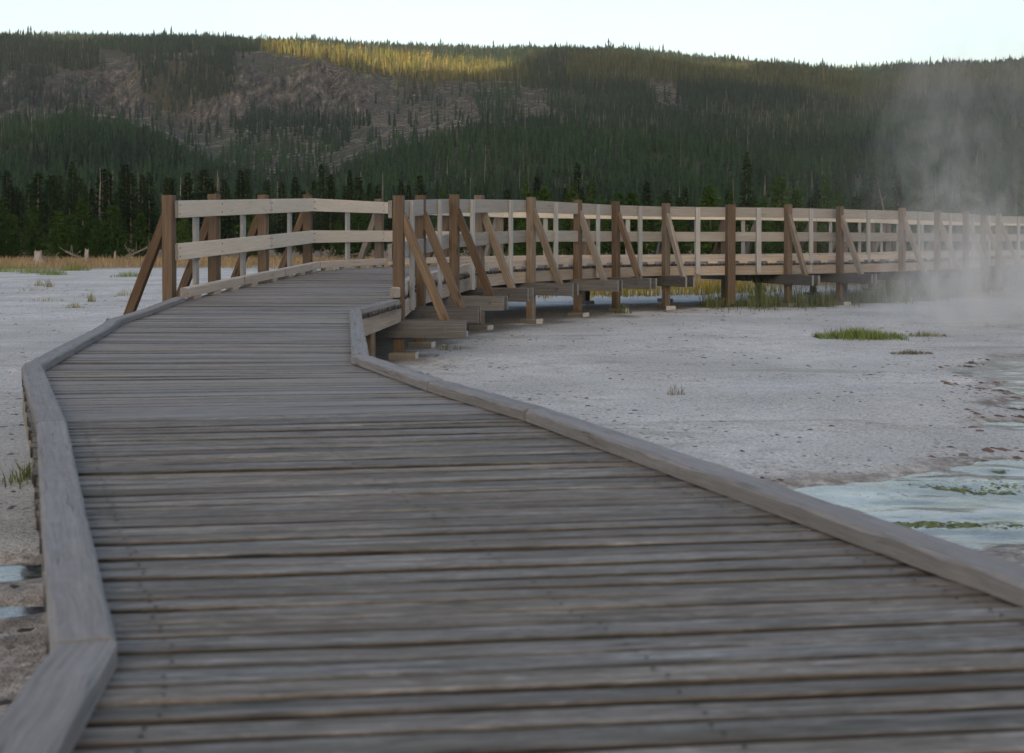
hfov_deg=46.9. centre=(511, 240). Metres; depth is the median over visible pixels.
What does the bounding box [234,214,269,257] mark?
pine tree
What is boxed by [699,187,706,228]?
pine tree
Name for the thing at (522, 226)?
pine tree
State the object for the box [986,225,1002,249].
pine tree
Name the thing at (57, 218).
pine tree
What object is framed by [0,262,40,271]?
shrub
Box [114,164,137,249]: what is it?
pine tree
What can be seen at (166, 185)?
pine tree
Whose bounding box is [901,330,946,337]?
grass clump
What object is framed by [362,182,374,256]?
pine tree
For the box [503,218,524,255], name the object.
pine tree
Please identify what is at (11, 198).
pine tree
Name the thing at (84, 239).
pine tree
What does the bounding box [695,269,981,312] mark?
tall grass
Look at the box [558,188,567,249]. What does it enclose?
pine tree
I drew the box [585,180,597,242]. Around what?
pine tree
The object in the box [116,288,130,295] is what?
weed
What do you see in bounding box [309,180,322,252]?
pine tree
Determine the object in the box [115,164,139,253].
pine tree
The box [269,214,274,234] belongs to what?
pine tree
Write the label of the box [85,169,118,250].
pine tree
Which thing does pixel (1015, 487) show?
algae mat
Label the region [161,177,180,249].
pine tree
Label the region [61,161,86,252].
pine tree
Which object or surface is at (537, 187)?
pine tree
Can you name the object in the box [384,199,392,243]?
pine tree
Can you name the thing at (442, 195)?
pine tree
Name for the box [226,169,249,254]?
pine tree
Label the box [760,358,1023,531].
shore debris
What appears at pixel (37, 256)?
tree stump
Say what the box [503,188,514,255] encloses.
pine tree
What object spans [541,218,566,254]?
pine tree
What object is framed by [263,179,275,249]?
pine tree
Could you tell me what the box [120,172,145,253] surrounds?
pine tree
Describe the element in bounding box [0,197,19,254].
pine tree
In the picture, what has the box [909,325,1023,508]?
water
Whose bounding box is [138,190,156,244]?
pine tree
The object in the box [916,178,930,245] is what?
pine tree
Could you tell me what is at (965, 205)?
pine tree
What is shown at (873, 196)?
pine tree
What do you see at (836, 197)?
pine tree
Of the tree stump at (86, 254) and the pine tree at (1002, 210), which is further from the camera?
the pine tree at (1002, 210)
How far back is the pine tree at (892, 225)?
70.83 m
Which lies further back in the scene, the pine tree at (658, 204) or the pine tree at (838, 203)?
the pine tree at (658, 204)
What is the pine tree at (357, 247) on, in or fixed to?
on the ground at (866, 418)
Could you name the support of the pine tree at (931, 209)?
on the ground at (866, 418)
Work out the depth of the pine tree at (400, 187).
107.32 m
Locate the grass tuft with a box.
[2,458,31,488]
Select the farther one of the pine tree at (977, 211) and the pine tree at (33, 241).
the pine tree at (977, 211)
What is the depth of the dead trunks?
768.05 m
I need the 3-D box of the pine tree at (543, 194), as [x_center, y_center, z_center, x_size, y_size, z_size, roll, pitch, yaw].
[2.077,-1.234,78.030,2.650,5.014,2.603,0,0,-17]
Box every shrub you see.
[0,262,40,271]
[16,265,65,273]
[36,271,67,274]
[53,262,91,270]
[110,270,149,276]
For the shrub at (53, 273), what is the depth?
39.20 m
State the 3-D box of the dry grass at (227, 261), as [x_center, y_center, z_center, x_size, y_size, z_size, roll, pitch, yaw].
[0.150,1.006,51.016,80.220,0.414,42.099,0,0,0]
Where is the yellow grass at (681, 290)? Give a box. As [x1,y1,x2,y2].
[538,279,782,298]
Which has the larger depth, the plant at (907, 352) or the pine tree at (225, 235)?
the pine tree at (225, 235)
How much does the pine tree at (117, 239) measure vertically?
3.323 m
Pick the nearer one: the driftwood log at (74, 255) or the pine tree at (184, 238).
the driftwood log at (74, 255)
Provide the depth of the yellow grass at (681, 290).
25.44 m
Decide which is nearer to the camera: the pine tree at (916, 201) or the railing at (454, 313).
the railing at (454, 313)
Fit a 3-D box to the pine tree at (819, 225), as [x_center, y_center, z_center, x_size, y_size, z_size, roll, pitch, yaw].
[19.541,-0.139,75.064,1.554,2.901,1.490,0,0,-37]
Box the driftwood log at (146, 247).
[123,242,149,258]
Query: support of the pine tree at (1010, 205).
on the ground at (866, 418)
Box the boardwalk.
[0,250,1023,752]
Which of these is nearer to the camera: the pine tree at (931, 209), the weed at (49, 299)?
the weed at (49, 299)
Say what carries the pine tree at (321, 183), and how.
on the ground at (866, 418)
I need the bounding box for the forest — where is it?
[0,26,1023,248]
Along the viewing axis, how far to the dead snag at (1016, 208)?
83.97 m
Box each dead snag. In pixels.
[96,173,105,231]
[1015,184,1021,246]
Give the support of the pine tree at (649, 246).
on the ground at (866, 418)
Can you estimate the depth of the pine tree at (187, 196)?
84.85 m
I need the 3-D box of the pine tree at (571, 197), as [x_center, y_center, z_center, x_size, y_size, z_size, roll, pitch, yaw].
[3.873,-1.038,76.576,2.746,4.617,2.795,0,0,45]
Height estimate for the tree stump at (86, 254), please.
0.796 m
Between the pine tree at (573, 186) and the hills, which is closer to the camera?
the pine tree at (573, 186)
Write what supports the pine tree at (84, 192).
on the ground at (866, 418)
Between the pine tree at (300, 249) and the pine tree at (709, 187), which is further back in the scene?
the pine tree at (709, 187)
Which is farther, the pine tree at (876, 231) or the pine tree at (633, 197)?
the pine tree at (633, 197)
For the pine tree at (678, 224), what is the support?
on the ground at (866, 418)
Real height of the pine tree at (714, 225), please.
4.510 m
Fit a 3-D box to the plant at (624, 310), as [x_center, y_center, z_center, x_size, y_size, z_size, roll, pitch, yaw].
[1.764,1.062,18.787,0.310,0.232,0.313,0,0,0]
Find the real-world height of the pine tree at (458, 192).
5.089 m
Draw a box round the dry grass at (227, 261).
[0,254,1023,285]
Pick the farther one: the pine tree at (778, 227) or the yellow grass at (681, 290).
the pine tree at (778, 227)
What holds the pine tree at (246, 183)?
on the ground at (866, 418)
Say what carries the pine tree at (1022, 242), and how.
on the ground at (866, 418)
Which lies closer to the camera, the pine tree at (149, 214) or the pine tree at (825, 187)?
the pine tree at (825, 187)
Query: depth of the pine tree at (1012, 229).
76.39 m
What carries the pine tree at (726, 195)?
on the ground at (866, 418)
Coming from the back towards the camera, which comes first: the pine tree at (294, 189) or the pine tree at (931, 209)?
the pine tree at (294, 189)
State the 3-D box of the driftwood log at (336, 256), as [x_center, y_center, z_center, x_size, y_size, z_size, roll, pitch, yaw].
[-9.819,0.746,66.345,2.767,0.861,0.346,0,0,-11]
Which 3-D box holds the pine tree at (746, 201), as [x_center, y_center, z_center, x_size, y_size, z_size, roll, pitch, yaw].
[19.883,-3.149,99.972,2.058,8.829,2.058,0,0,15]
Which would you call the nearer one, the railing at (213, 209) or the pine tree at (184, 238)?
the railing at (213, 209)
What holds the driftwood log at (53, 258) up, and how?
on the ground at (866, 418)
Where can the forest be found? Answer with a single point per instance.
(835, 140)
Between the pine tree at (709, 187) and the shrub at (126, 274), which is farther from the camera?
the pine tree at (709, 187)
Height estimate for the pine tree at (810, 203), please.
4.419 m
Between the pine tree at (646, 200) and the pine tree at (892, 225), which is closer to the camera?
the pine tree at (892, 225)
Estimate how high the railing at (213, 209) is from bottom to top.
1.818 m
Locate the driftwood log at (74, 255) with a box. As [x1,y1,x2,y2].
[59,245,82,259]
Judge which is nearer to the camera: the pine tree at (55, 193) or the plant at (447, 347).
the plant at (447, 347)
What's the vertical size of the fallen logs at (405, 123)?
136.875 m
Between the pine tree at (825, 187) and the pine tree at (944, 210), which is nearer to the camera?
the pine tree at (825, 187)
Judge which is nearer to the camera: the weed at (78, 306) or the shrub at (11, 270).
the weed at (78, 306)
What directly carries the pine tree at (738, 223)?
on the ground at (866, 418)
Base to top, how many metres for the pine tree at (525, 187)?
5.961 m
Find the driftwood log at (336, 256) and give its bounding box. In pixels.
[316,246,358,260]
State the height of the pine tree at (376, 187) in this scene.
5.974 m
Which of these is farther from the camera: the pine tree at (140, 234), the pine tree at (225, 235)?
the pine tree at (225, 235)
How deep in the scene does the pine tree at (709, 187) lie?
86.29 m
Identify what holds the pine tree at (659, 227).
on the ground at (866, 418)
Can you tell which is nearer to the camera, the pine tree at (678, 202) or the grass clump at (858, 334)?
the grass clump at (858, 334)
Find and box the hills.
[0,44,1023,249]
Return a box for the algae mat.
[893,468,1023,529]
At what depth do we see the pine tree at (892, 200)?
91.78 m
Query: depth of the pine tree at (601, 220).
83.89 m
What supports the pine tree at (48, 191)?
on the ground at (866, 418)
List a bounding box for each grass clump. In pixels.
[811,325,908,340]
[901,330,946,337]
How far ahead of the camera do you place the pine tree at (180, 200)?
101.29 m
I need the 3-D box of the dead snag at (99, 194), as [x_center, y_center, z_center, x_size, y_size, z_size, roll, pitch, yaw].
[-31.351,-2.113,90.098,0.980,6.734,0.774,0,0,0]
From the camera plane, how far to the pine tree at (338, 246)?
74.22 m
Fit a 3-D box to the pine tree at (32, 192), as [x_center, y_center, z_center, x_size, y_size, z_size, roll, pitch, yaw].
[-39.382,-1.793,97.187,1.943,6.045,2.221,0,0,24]
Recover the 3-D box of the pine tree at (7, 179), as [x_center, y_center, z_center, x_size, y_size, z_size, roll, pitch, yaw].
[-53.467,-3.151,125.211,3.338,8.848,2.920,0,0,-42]
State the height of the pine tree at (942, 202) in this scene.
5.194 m
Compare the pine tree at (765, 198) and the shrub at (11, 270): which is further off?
the pine tree at (765, 198)
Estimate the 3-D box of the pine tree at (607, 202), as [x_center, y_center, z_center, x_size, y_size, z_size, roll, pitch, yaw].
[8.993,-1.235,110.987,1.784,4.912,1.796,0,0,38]
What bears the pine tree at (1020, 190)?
on the ground at (866, 418)
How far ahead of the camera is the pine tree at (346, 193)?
87.84 m
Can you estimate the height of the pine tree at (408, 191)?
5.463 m
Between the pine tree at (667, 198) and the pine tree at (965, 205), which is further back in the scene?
the pine tree at (667, 198)
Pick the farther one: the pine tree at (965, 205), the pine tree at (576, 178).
the pine tree at (576, 178)
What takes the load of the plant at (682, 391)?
on the ground at (866, 418)
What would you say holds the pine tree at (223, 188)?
on the ground at (866, 418)
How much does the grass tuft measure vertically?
0.130 m
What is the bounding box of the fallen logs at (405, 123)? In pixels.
[0,51,720,178]
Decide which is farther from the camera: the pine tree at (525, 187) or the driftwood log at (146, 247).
the pine tree at (525, 187)
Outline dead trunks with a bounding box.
[1,31,1022,205]
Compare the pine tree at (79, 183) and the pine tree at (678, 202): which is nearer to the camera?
the pine tree at (678, 202)
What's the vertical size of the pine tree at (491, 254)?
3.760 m
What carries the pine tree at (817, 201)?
on the ground at (866, 418)
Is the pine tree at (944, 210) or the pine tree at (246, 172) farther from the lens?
the pine tree at (246, 172)
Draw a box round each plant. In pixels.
[438,342,460,349]
[614,300,631,313]
[667,384,684,394]
[890,349,932,354]
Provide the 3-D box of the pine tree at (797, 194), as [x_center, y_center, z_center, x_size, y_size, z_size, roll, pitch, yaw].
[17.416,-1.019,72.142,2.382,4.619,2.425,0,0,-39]
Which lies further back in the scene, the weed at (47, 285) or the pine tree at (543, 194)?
the pine tree at (543, 194)
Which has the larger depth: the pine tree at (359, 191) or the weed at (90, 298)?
the pine tree at (359, 191)
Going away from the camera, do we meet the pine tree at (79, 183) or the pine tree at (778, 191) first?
the pine tree at (778, 191)
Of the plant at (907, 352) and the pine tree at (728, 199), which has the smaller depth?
the plant at (907, 352)
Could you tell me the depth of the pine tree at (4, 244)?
71.91 m
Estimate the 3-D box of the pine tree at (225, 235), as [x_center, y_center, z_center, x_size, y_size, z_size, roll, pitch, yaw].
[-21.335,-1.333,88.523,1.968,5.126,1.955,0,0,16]
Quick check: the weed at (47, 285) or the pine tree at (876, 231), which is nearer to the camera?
the weed at (47, 285)
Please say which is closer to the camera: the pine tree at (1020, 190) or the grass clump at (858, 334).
the grass clump at (858, 334)
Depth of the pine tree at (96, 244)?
73.71 m
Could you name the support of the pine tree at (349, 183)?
on the ground at (866, 418)
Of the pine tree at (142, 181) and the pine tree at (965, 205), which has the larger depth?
the pine tree at (142, 181)
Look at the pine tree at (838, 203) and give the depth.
74.47 m
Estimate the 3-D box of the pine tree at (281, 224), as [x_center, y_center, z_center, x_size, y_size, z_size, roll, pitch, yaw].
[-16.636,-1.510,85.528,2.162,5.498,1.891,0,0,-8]
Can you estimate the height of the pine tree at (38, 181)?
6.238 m
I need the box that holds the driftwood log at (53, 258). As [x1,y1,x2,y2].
[41,250,64,261]
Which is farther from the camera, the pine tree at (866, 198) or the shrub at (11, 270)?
the pine tree at (866, 198)
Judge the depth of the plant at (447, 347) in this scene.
12.50 m
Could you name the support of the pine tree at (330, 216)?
on the ground at (866, 418)
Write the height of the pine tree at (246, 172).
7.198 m
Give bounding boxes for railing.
[106,194,313,320]
[314,198,1023,303]
[375,194,1023,359]
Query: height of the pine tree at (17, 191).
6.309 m
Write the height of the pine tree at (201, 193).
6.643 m
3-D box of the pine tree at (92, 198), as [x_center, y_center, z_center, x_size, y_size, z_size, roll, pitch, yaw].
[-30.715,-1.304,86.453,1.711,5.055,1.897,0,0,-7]
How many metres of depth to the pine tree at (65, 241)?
72.89 m
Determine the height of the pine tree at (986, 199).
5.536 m
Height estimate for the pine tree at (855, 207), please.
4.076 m
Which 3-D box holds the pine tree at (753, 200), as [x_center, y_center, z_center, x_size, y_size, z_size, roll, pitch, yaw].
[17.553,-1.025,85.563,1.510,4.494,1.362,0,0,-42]
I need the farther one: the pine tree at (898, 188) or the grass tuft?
the pine tree at (898, 188)
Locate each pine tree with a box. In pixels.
[0,169,12,227]
[0,184,23,245]
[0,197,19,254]
[0,228,17,258]
[4,187,24,244]
[7,212,25,257]
[18,171,53,251]
[18,205,50,257]
[25,183,41,247]
[40,210,73,257]
[42,179,54,254]
[46,214,83,258]
[48,185,65,240]
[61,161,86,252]
[61,185,77,233]
[62,197,98,257]
[70,178,86,239]
[76,185,88,243]
[84,219,110,257]
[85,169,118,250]
[86,188,100,247]
[91,171,126,256]
[92,204,130,258]
[102,207,131,258]
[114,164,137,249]
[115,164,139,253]
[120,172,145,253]
[127,212,151,258]
[133,174,145,243]
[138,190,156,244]
[139,171,159,246]
[157,177,168,245]
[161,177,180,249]
[176,172,199,241]
[176,217,191,243]
[177,187,191,239]
[191,169,212,240]
[208,179,218,193]
[219,179,235,234]
[221,189,236,255]
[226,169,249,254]
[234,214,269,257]
[237,177,251,222]
[244,168,253,217]
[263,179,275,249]
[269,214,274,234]
[271,181,294,256]
[285,177,301,252]
[292,190,313,256]
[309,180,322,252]
[313,164,328,254]
[316,174,344,256]
[326,219,344,257]
[338,185,357,251]
[340,170,357,247]
[341,213,373,258]
[352,177,365,230]
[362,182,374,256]
[366,184,389,251]
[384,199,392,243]
[390,178,405,243]
[405,184,411,217]
[413,175,426,199]
[418,189,432,221]
[435,188,446,227]
[456,189,466,251]
[485,217,505,255]
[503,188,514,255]
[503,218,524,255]
[505,191,542,255]
[518,179,529,246]
[532,175,540,245]
[536,184,563,254]
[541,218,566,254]
[550,191,578,254]
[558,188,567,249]
[562,180,579,245]
[568,219,604,254]
[572,162,584,202]
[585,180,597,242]
[594,195,609,254]
[600,191,645,254]
[604,201,610,248]
[622,191,646,254]
[630,219,656,254]
[640,181,656,248]
[646,219,683,253]
[651,195,661,250]
[654,190,675,231]
[670,220,693,253]
[673,197,689,249]
[680,186,693,245]
[686,188,736,253]
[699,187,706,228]
[702,184,712,248]
[720,220,754,253]
[722,188,739,226]
[724,189,739,229]
[736,151,757,230]
[737,202,780,253]
[746,196,756,248]
[761,194,768,229]
[763,175,808,253]
[767,221,783,253]
[779,186,817,252]
[804,197,814,249]
[808,221,828,252]
[813,187,821,208]
[819,176,833,250]
[819,200,853,252]
[831,187,850,230]
[848,195,876,252]
[855,207,895,251]
[864,190,871,209]
[865,178,882,209]
[879,206,895,251]
[888,174,908,228]
[888,198,896,248]
[907,193,929,250]
[912,202,948,250]
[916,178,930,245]
[938,194,947,243]
[941,200,970,250]
[942,205,946,248]
[945,195,986,250]
[969,178,987,243]
[979,190,992,248]
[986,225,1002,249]
[995,201,1005,230]
[1002,209,1022,249]
[1003,184,1014,215]
[1013,180,1023,248]
[1014,206,1023,249]
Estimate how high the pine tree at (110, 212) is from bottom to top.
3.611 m
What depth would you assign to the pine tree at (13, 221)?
76.69 m
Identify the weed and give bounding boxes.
[34,297,66,301]
[43,277,57,286]
[65,301,84,307]
[87,291,95,301]
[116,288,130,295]
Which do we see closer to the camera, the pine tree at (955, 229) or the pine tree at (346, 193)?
the pine tree at (955, 229)
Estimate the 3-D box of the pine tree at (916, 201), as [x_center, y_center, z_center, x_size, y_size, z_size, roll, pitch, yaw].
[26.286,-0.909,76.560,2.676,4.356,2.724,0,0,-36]
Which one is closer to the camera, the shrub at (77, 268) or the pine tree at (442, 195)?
the shrub at (77, 268)
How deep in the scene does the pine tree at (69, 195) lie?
91.09 m
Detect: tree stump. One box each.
[26,249,44,264]
[84,248,88,260]
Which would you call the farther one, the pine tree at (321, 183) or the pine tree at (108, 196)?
the pine tree at (321, 183)
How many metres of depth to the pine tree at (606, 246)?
75.88 m
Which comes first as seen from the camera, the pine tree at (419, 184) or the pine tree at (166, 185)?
the pine tree at (419, 184)
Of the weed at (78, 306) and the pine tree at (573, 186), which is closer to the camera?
the weed at (78, 306)
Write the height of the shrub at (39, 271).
0.354 m
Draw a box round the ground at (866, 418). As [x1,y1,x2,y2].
[0,250,1023,717]
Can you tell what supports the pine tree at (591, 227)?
on the ground at (866, 418)
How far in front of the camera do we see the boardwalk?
2.40 m
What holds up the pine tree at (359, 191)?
on the ground at (866, 418)
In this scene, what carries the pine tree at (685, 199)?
on the ground at (866, 418)
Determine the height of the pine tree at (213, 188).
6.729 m
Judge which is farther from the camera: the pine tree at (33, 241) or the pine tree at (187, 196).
the pine tree at (187, 196)
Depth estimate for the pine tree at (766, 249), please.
70.14 m
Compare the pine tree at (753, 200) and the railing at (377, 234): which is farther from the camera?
the pine tree at (753, 200)
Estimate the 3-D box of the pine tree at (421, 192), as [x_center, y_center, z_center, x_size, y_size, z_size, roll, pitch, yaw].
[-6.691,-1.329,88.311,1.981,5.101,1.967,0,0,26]

